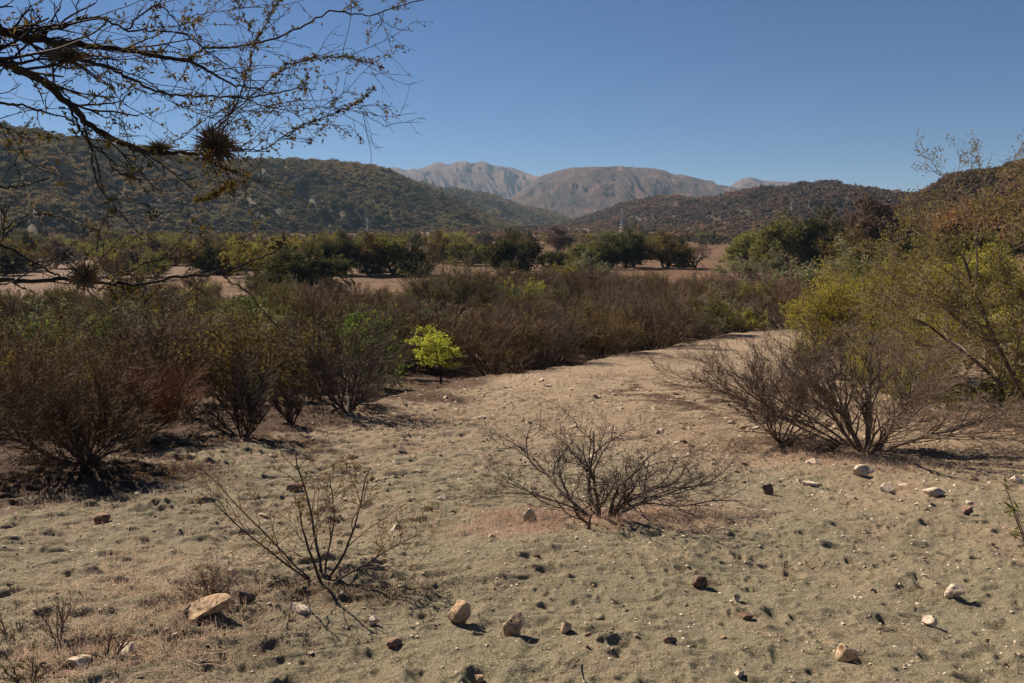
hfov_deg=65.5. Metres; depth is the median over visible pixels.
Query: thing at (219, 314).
leafy bush
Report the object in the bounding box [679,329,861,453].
thorn shrub
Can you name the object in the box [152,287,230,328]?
bare shrub
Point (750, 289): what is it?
leafy bush
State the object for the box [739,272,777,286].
bare shrub
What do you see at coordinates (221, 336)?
olive shrub
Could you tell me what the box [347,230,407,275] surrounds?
tree
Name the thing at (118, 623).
dry grass
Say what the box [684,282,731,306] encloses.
bare shrub
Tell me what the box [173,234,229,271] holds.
scrub tree
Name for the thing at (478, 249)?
shrub
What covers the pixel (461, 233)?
shrub
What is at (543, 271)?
bare shrub
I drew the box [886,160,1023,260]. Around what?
hillside woodland
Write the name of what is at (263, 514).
pebble
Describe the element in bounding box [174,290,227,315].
olive shrub
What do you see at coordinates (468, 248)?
tree
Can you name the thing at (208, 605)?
rock
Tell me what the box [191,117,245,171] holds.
air plant
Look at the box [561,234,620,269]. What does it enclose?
tree
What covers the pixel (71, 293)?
shrub
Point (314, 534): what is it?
thorn shrub
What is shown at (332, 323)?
olive shrub
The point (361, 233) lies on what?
scrub tree
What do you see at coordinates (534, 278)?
bare shrub
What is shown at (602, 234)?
scrub tree
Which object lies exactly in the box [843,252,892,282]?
shrub
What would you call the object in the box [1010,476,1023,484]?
rock
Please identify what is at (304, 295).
bare shrub
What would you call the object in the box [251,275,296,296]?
olive shrub
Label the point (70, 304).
olive shrub
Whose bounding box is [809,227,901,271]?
tree
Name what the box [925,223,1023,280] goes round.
tree
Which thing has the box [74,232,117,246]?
scrub tree
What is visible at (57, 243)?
scrub tree
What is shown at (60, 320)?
leafy bush
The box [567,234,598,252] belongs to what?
scrub tree
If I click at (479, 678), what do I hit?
rock
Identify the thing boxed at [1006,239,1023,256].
scrub tree
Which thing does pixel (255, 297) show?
shrub
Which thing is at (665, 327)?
bare shrub
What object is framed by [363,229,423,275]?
tree
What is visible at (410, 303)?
bare shrub
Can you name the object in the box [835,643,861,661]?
rock
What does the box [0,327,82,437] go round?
thorn shrub
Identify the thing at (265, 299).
leafy bush
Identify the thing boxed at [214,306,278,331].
olive shrub
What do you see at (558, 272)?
leafy bush
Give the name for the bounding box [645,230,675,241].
scrub tree
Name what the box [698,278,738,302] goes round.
leafy bush
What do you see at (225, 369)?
olive shrub
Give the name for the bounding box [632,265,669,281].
bare shrub
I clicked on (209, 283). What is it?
leafy bush
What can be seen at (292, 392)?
leafy bush
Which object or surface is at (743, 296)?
olive shrub
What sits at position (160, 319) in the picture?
olive shrub
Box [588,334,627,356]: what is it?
bare shrub
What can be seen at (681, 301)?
bare shrub
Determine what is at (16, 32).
thorn tree
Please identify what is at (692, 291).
olive shrub
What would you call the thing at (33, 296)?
olive shrub
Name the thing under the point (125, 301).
olive shrub
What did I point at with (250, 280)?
olive shrub
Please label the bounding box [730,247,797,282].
shrub
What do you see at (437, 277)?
olive shrub
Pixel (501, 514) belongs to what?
dry grass
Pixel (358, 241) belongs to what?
shrub
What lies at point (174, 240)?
scrub tree
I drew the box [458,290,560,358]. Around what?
olive shrub
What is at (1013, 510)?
thorn sprout
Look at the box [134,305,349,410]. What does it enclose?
olive shrub
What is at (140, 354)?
olive shrub
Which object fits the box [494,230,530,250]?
scrub tree
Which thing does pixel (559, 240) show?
tree
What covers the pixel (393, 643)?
rock
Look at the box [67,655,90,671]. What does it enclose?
rock
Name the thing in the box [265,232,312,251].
shrub
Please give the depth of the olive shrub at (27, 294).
66.15 m
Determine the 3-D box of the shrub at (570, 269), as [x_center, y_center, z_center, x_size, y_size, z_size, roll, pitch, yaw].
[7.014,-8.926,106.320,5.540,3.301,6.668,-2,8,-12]
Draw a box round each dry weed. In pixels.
[0,607,25,638]
[0,643,44,682]
[30,588,78,640]
[80,623,141,658]
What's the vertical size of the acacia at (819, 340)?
2.347 m
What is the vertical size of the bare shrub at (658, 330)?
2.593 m
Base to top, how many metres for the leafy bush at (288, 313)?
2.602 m
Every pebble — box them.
[34,660,45,667]
[259,513,267,517]
[270,574,279,579]
[845,494,854,498]
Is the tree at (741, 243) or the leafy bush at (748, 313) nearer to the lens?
the leafy bush at (748, 313)
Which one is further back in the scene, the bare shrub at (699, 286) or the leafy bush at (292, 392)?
the bare shrub at (699, 286)
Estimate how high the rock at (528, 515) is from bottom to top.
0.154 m
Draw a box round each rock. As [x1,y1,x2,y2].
[53,670,77,677]
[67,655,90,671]
[93,512,110,523]
[116,642,133,654]
[187,593,230,620]
[239,590,255,604]
[286,482,302,491]
[290,602,311,614]
[369,615,378,625]
[386,637,401,648]
[390,524,400,530]
[437,496,445,500]
[447,600,470,623]
[474,674,483,682]
[502,610,522,636]
[522,508,536,523]
[561,621,571,633]
[663,637,676,643]
[691,574,707,587]
[733,594,740,601]
[735,668,743,677]
[737,612,753,620]
[762,483,773,494]
[802,480,817,486]
[809,459,821,464]
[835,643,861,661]
[853,464,873,475]
[880,482,895,493]
[920,615,937,627]
[922,487,944,497]
[944,583,964,598]
[962,506,972,513]
[969,476,979,480]
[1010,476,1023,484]
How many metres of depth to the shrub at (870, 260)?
95.01 m
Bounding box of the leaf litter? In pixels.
[0,392,1023,682]
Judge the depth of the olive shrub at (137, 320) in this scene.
36.15 m
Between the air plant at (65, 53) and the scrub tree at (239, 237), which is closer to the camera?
the air plant at (65, 53)
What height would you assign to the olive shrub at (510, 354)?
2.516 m
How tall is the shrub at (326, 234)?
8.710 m
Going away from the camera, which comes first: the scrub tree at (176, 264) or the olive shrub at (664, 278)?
the olive shrub at (664, 278)
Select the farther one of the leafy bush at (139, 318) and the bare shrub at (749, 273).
the bare shrub at (749, 273)
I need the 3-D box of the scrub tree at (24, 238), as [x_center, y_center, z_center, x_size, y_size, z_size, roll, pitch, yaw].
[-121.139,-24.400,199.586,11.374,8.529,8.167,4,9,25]
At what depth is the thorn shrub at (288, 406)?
13.20 m
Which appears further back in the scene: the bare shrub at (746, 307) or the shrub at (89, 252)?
the shrub at (89, 252)
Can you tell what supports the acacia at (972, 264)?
on the ground at (834, 559)
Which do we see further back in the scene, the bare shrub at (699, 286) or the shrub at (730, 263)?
the shrub at (730, 263)
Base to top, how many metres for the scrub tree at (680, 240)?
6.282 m
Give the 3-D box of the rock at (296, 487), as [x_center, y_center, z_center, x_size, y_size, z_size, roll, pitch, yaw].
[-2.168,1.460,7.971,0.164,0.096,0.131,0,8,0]
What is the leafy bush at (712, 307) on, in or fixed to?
on the ground at (834, 559)
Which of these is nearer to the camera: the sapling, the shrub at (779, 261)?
the sapling
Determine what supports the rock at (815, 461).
on the ground at (834, 559)
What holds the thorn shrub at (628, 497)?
on the ground at (834, 559)
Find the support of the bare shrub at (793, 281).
on the ground at (834, 559)
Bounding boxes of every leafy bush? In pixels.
[2,309,121,359]
[6,293,68,324]
[7,319,24,336]
[44,304,107,328]
[92,301,170,346]
[145,300,231,328]
[181,280,223,293]
[212,308,225,325]
[213,304,301,361]
[219,341,331,404]
[223,299,253,316]
[233,293,306,321]
[255,303,301,327]
[290,306,424,395]
[335,298,379,319]
[375,290,422,305]
[409,306,486,355]
[480,293,506,312]
[493,282,539,304]
[543,267,579,275]
[594,317,647,354]
[667,292,747,339]
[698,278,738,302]
[698,281,747,314]
[719,304,770,332]
[727,277,754,296]
[735,280,783,300]
[756,292,790,326]
[761,269,782,287]
[790,281,820,322]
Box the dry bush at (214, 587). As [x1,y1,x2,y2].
[173,553,247,606]
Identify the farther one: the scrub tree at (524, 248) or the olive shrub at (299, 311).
the scrub tree at (524, 248)
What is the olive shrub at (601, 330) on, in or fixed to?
on the ground at (834, 559)
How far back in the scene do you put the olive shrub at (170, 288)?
83.85 m
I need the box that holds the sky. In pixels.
[0,0,1023,191]
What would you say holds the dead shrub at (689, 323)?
on the ground at (834, 559)
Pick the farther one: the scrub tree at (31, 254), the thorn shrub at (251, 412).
the scrub tree at (31, 254)
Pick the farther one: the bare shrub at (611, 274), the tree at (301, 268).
the tree at (301, 268)
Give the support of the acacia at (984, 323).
on the ground at (834, 559)
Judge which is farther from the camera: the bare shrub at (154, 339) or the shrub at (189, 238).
the shrub at (189, 238)
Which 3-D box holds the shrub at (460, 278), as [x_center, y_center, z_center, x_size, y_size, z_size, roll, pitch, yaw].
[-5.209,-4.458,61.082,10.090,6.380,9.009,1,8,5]
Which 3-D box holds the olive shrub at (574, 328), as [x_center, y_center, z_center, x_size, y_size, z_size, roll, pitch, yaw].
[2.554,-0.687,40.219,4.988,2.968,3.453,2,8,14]
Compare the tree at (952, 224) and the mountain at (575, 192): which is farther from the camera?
the mountain at (575, 192)
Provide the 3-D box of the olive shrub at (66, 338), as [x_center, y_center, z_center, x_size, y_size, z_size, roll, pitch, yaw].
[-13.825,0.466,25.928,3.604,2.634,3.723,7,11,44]
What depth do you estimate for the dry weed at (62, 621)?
3.42 m
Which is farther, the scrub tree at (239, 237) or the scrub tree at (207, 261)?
the scrub tree at (239, 237)
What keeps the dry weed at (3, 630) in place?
on the ground at (834, 559)
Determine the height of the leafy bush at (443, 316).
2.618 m
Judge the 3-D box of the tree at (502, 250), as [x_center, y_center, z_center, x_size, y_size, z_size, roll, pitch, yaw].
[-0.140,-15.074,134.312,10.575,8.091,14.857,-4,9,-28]
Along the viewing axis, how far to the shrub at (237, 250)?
122.24 m
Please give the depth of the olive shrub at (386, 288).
68.15 m
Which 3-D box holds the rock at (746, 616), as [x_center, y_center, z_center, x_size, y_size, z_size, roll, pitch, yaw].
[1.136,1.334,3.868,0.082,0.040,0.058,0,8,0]
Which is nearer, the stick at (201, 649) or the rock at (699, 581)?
the stick at (201, 649)
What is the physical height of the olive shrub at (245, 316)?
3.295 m
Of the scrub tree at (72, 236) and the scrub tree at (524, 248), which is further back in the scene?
the scrub tree at (72, 236)
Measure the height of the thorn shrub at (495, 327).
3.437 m
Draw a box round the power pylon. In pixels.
[619,211,625,231]
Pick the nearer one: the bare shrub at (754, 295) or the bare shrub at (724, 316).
the bare shrub at (724, 316)
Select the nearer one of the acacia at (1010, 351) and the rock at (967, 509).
the rock at (967, 509)
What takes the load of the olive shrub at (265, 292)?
on the ground at (834, 559)
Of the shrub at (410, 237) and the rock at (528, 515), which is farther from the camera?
the shrub at (410, 237)
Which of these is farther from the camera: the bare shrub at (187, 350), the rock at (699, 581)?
the bare shrub at (187, 350)
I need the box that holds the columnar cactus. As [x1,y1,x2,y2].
[37,219,42,236]
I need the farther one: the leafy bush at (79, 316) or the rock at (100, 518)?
the leafy bush at (79, 316)
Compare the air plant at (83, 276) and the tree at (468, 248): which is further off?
the tree at (468, 248)
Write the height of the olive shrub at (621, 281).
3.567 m
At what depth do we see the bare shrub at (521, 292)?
63.13 m
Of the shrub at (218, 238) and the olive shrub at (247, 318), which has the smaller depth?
the olive shrub at (247, 318)
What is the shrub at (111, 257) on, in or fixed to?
on the ground at (834, 559)
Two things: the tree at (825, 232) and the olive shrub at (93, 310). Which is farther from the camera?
the tree at (825, 232)
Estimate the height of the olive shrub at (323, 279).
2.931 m
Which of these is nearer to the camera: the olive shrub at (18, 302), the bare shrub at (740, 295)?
the olive shrub at (18, 302)
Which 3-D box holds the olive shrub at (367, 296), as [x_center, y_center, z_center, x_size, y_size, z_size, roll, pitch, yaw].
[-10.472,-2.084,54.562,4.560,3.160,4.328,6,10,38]
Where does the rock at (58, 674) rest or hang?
on the ground at (834, 559)
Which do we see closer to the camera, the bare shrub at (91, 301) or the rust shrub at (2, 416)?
the rust shrub at (2, 416)
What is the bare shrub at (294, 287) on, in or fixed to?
on the ground at (834, 559)
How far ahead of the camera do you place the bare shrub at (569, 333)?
34.42 m
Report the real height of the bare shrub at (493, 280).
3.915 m
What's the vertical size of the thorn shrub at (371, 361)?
2.247 m
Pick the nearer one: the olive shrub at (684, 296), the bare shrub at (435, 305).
the bare shrub at (435, 305)
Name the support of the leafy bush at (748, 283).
on the ground at (834, 559)
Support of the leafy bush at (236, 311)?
on the ground at (834, 559)
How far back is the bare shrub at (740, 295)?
61.38 m
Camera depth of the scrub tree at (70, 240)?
210.60 m
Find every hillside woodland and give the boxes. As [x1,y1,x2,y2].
[0,120,514,237]
[413,179,575,225]
[554,179,918,233]
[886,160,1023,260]
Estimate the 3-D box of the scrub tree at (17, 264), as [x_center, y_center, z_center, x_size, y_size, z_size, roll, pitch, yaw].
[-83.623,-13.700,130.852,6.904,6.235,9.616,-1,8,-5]
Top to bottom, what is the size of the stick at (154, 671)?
0.018 m
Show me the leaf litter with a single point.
(344, 588)
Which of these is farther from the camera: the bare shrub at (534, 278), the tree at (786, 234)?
the tree at (786, 234)
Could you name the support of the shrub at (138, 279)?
on the ground at (834, 559)
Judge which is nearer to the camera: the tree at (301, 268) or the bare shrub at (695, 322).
the bare shrub at (695, 322)
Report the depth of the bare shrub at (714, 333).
46.82 m
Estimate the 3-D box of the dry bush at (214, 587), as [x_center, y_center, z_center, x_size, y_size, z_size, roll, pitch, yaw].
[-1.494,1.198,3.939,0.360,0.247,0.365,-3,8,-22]
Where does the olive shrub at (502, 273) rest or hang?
on the ground at (834, 559)
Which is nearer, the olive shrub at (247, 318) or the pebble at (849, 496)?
the pebble at (849, 496)
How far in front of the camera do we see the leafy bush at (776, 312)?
58.20 m
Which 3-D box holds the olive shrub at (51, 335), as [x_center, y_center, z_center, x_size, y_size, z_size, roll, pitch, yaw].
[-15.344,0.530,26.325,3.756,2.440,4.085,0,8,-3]
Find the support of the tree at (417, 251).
on the ground at (834, 559)
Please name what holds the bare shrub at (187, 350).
on the ground at (834, 559)
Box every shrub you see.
[0,281,81,317]
[0,289,50,314]
[0,290,96,331]
[0,299,121,413]
[0,303,60,358]
[0,303,99,335]
[0,307,108,404]
[0,324,101,384]
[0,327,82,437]
[0,339,63,424]
[0,346,178,489]
[0,398,16,422]
[2,289,54,312]
[7,288,43,301]
[10,289,93,316]
[10,331,159,400]
[18,312,95,342]
[20,355,140,433]
[24,317,150,375]
[29,254,58,271]
[39,296,126,336]
[56,293,228,390]
[66,241,92,259]
[67,351,210,434]
[69,288,153,318]
[69,374,174,434]
[72,293,103,312]
[79,277,184,320]
[83,244,94,257]
[84,344,157,384]
[86,301,229,361]
[88,246,122,272]
[93,251,130,277]
[94,251,213,310]
[97,304,242,367]
[110,298,188,344]
[113,311,201,343]
[116,270,147,286]
[119,331,225,418]
[119,339,183,382]
[126,246,174,279]
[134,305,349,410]
[135,422,454,583]
[145,329,228,383]
[151,281,180,295]
[152,229,186,243]
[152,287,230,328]
[152,299,278,393]
[156,232,196,246]
[173,271,211,293]
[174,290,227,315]
[175,299,278,337]
[176,282,218,301]
[176,338,279,441]
[182,290,235,318]
[183,234,199,246]
[190,276,228,295]
[202,233,226,243]
[208,292,237,307]
[209,349,245,391]
[212,232,242,246]
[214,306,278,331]
[216,235,275,277]
[220,292,262,314]
[225,290,379,402]
[226,270,264,296]
[244,274,280,296]
[245,231,272,245]
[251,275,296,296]
[254,287,335,322]
[259,282,298,300]
[259,315,347,388]
[261,304,347,341]
[263,280,319,307]
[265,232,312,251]
[267,386,309,423]
[273,300,419,418]
[274,277,328,295]
[277,286,353,321]
[279,280,377,333]
[284,236,312,251]
[285,284,366,312]
[288,276,389,315]
[291,304,315,330]
[297,276,379,319]
[302,272,337,296]
[309,228,338,246]
[317,295,423,377]
[324,290,404,317]
[330,293,467,357]
[339,288,388,308]
[339,302,411,330]
[351,288,431,315]
[352,234,369,246]
[355,306,430,369]
[361,281,397,302]
[375,288,434,310]
[377,290,443,325]
[377,295,453,369]
[387,242,508,321]
[396,230,419,243]
[400,274,449,306]
[403,310,463,371]
[403,318,472,368]
[417,301,563,374]
[418,271,451,286]
[427,296,504,361]
[438,395,768,535]
[443,229,471,242]
[446,271,526,309]
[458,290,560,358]
[462,294,520,327]
[471,313,547,369]
[474,241,482,256]
[480,264,517,285]
[481,294,547,361]
[483,284,536,316]
[486,262,528,291]
[488,296,600,368]
[490,268,569,287]
[494,277,573,300]
[497,268,551,300]
[497,269,534,286]
[500,276,563,298]
[501,292,593,357]
[526,324,574,362]
[527,265,564,280]
[529,266,573,290]
[529,286,583,306]
[529,299,605,352]
[529,302,608,356]
[534,265,573,284]
[534,287,636,318]
[544,293,571,314]
[547,269,627,293]
[547,271,618,310]
[551,262,586,275]
[555,269,616,283]
[555,299,653,359]
[561,248,622,275]
[561,275,613,295]
[563,284,646,351]
[569,266,620,279]
[577,275,634,296]
[578,257,647,286]
[582,265,668,303]
[586,284,673,329]
[587,284,683,345]
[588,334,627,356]
[597,273,642,294]
[608,268,712,328]
[616,280,695,350]
[622,306,691,348]
[624,276,668,295]
[626,269,659,289]
[627,268,670,286]
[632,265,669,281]
[638,280,1023,465]
[643,297,710,342]
[648,285,706,318]
[649,297,718,345]
[651,267,698,290]
[661,277,699,296]
[666,279,753,333]
[671,268,735,290]
[672,282,730,326]
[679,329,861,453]
[682,271,720,300]
[683,278,710,295]
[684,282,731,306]
[688,312,734,339]
[700,281,740,297]
[708,303,736,330]
[710,253,768,276]
[711,272,789,293]
[714,260,782,285]
[718,275,749,293]
[720,284,755,306]
[724,290,747,318]
[725,285,787,305]
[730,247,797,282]
[730,274,836,328]
[733,286,795,329]
[737,294,764,326]
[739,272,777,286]
[746,265,822,312]
[780,233,872,288]
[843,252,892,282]
[861,246,904,269]
[883,229,919,254]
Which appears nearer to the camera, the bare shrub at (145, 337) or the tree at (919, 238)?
the bare shrub at (145, 337)
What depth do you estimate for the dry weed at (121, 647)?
3.31 m
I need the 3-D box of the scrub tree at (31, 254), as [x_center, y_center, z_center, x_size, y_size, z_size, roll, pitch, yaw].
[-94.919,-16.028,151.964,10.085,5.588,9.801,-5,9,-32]
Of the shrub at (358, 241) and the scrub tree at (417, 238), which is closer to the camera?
the shrub at (358, 241)
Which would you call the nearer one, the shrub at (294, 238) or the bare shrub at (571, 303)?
the bare shrub at (571, 303)
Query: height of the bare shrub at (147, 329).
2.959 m
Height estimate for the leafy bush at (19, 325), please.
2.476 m
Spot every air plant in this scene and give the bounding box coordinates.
[32,38,99,74]
[62,255,105,300]
[136,138,180,152]
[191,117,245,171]
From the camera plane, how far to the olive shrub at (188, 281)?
88.07 m
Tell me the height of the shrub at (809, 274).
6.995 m
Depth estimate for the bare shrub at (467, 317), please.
36.81 m
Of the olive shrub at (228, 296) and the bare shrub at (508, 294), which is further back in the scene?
the olive shrub at (228, 296)
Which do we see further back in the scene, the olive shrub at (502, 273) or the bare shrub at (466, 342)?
the olive shrub at (502, 273)
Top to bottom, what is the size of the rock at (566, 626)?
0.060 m
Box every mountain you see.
[391,161,546,198]
[510,165,740,218]
[729,178,793,188]
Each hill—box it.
[0,135,476,235]
[601,186,891,229]
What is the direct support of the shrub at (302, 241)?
on the ground at (834, 559)
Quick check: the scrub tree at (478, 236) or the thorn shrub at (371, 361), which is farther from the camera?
the scrub tree at (478, 236)
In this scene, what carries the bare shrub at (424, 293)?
on the ground at (834, 559)
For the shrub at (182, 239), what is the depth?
221.10 m
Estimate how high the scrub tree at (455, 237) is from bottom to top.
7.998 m
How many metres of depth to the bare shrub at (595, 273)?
86.29 m
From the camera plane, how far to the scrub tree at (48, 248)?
185.12 m
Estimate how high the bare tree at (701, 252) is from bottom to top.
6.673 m
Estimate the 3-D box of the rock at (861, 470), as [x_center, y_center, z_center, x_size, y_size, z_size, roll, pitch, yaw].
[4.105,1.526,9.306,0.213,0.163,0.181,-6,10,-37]
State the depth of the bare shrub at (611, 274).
72.94 m
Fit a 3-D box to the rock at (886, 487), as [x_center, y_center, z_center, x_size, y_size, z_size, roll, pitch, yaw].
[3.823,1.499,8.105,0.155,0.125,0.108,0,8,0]
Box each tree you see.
[0,0,432,343]
[0,239,30,275]
[3,233,19,242]
[14,243,41,270]
[15,228,48,258]
[32,236,85,268]
[34,240,74,262]
[44,235,65,241]
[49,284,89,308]
[61,238,87,257]
[65,233,78,238]
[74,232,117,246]
[92,239,113,255]
[95,236,152,271]
[101,229,129,242]
[109,234,182,276]
[112,254,136,271]
[156,234,189,264]
[162,238,183,265]
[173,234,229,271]
[189,243,240,274]
[195,232,216,244]
[217,232,264,268]
[248,239,276,258]
[250,241,364,294]
[259,248,299,275]
[270,233,280,241]
[295,230,339,261]
[317,228,373,274]
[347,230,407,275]
[353,229,365,238]
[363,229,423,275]
[404,237,440,275]
[410,233,428,246]
[420,227,461,261]
[440,236,487,265]
[442,232,467,242]
[472,234,494,246]
[473,230,493,243]
[480,228,549,274]
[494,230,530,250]
[515,236,540,259]
[522,230,535,240]
[541,249,571,267]
[544,225,580,252]
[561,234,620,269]
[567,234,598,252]
[593,229,638,269]
[596,229,620,241]
[619,223,653,267]
[622,231,645,242]
[638,232,696,268]
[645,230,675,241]
[669,235,694,256]
[687,238,719,268]
[695,232,708,237]
[714,230,776,263]
[744,206,821,268]
[795,203,850,267]
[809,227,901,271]
[818,129,1023,443]
[831,193,939,251]
[882,247,914,261]
[894,216,938,257]
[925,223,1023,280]
[930,195,1006,240]
[1000,239,1016,254]
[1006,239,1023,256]
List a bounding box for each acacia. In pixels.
[778,236,967,393]
[786,317,884,376]
[807,239,991,344]
[820,268,920,331]
[844,299,1023,402]
[856,239,1023,340]
[907,311,1023,411]
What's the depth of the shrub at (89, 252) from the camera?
213.74 m
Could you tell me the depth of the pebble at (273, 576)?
4.32 m
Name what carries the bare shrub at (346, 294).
on the ground at (834, 559)
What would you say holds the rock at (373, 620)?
on the ground at (834, 559)
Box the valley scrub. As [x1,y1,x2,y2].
[3,224,864,244]
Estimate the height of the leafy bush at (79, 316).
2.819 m
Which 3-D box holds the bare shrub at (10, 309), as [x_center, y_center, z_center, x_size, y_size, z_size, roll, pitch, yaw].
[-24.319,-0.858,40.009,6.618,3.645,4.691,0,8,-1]
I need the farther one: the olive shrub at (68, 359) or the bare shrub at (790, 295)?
the bare shrub at (790, 295)
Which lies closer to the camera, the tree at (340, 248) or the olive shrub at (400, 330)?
the olive shrub at (400, 330)
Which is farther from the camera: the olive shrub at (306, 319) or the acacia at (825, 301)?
the olive shrub at (306, 319)
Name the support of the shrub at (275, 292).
on the ground at (834, 559)
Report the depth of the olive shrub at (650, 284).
64.75 m
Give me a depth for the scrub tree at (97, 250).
226.08 m
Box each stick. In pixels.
[135,667,179,674]
[173,641,223,650]
[186,660,236,671]
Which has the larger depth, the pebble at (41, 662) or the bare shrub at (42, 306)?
the bare shrub at (42, 306)
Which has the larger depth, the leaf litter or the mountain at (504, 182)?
the mountain at (504, 182)
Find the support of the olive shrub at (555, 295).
on the ground at (834, 559)
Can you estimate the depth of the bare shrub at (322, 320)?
35.09 m
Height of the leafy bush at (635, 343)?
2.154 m
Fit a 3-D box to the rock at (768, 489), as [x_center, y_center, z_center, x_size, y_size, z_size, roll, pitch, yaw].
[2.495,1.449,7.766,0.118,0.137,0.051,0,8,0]
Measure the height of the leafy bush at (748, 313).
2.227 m
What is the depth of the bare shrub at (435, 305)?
37.67 m
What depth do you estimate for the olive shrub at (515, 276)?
74.88 m
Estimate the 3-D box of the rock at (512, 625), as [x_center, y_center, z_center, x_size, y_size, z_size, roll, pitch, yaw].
[0.002,1.274,3.546,0.091,0.129,0.086,0,8,0]
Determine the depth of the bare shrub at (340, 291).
52.14 m
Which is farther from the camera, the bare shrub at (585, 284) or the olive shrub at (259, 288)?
the olive shrub at (259, 288)
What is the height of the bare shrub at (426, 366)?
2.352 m
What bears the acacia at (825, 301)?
on the ground at (834, 559)
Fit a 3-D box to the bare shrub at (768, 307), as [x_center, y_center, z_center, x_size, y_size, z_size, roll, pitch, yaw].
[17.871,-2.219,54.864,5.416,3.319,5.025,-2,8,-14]
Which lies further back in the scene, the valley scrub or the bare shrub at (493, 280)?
the valley scrub
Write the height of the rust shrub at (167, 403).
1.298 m
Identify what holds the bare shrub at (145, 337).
on the ground at (834, 559)
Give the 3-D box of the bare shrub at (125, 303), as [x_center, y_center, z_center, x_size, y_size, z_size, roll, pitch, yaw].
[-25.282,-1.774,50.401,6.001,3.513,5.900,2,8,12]
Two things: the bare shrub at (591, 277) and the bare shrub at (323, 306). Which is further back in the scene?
the bare shrub at (591, 277)
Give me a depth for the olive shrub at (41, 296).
50.53 m
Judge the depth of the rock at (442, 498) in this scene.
7.28 m
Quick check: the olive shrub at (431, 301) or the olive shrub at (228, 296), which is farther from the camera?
the olive shrub at (228, 296)
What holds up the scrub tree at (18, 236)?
on the ground at (834, 559)
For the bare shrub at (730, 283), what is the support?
on the ground at (834, 559)
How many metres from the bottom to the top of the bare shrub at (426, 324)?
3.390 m
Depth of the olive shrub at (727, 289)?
69.73 m
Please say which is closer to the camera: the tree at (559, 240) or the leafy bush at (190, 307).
the leafy bush at (190, 307)
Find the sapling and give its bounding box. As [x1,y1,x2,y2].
[403,323,465,383]
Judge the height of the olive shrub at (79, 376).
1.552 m
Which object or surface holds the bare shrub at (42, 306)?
on the ground at (834, 559)
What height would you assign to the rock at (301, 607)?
0.052 m
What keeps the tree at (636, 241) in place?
on the ground at (834, 559)
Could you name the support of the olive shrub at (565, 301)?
on the ground at (834, 559)
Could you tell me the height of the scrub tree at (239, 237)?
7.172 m
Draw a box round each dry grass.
[0,411,913,682]
[311,492,879,546]
[402,337,852,488]
[692,408,1022,475]
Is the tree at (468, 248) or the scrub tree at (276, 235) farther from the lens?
the scrub tree at (276, 235)
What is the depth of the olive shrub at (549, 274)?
76.66 m
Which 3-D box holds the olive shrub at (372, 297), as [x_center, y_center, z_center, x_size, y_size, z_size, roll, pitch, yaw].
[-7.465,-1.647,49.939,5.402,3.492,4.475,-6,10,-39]
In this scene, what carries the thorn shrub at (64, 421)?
on the ground at (834, 559)
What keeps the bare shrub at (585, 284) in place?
on the ground at (834, 559)
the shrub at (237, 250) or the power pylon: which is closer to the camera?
the shrub at (237, 250)
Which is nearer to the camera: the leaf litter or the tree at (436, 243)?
the leaf litter
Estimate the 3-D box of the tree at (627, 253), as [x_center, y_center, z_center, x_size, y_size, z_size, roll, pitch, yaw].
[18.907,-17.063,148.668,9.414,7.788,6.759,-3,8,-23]
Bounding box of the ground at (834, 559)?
[0,227,1023,682]
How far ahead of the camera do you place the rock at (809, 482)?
8.24 m
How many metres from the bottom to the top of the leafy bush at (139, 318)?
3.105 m
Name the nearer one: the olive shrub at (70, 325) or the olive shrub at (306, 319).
the olive shrub at (70, 325)
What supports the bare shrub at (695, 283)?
on the ground at (834, 559)
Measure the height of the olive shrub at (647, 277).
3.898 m
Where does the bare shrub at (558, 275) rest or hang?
on the ground at (834, 559)
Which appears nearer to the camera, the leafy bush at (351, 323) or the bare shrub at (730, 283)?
the leafy bush at (351, 323)
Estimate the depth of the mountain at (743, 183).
4126.71 m
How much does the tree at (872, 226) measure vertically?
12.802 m
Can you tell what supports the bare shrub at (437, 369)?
on the ground at (834, 559)
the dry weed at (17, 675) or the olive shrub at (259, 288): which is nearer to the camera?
the dry weed at (17, 675)
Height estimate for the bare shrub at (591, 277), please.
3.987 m
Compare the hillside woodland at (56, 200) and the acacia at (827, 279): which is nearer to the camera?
the acacia at (827, 279)
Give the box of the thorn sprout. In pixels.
[997,477,1023,560]
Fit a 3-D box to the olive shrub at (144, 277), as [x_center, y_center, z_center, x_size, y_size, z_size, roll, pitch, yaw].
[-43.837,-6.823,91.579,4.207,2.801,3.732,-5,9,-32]
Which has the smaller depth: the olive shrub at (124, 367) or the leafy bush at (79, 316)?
the olive shrub at (124, 367)

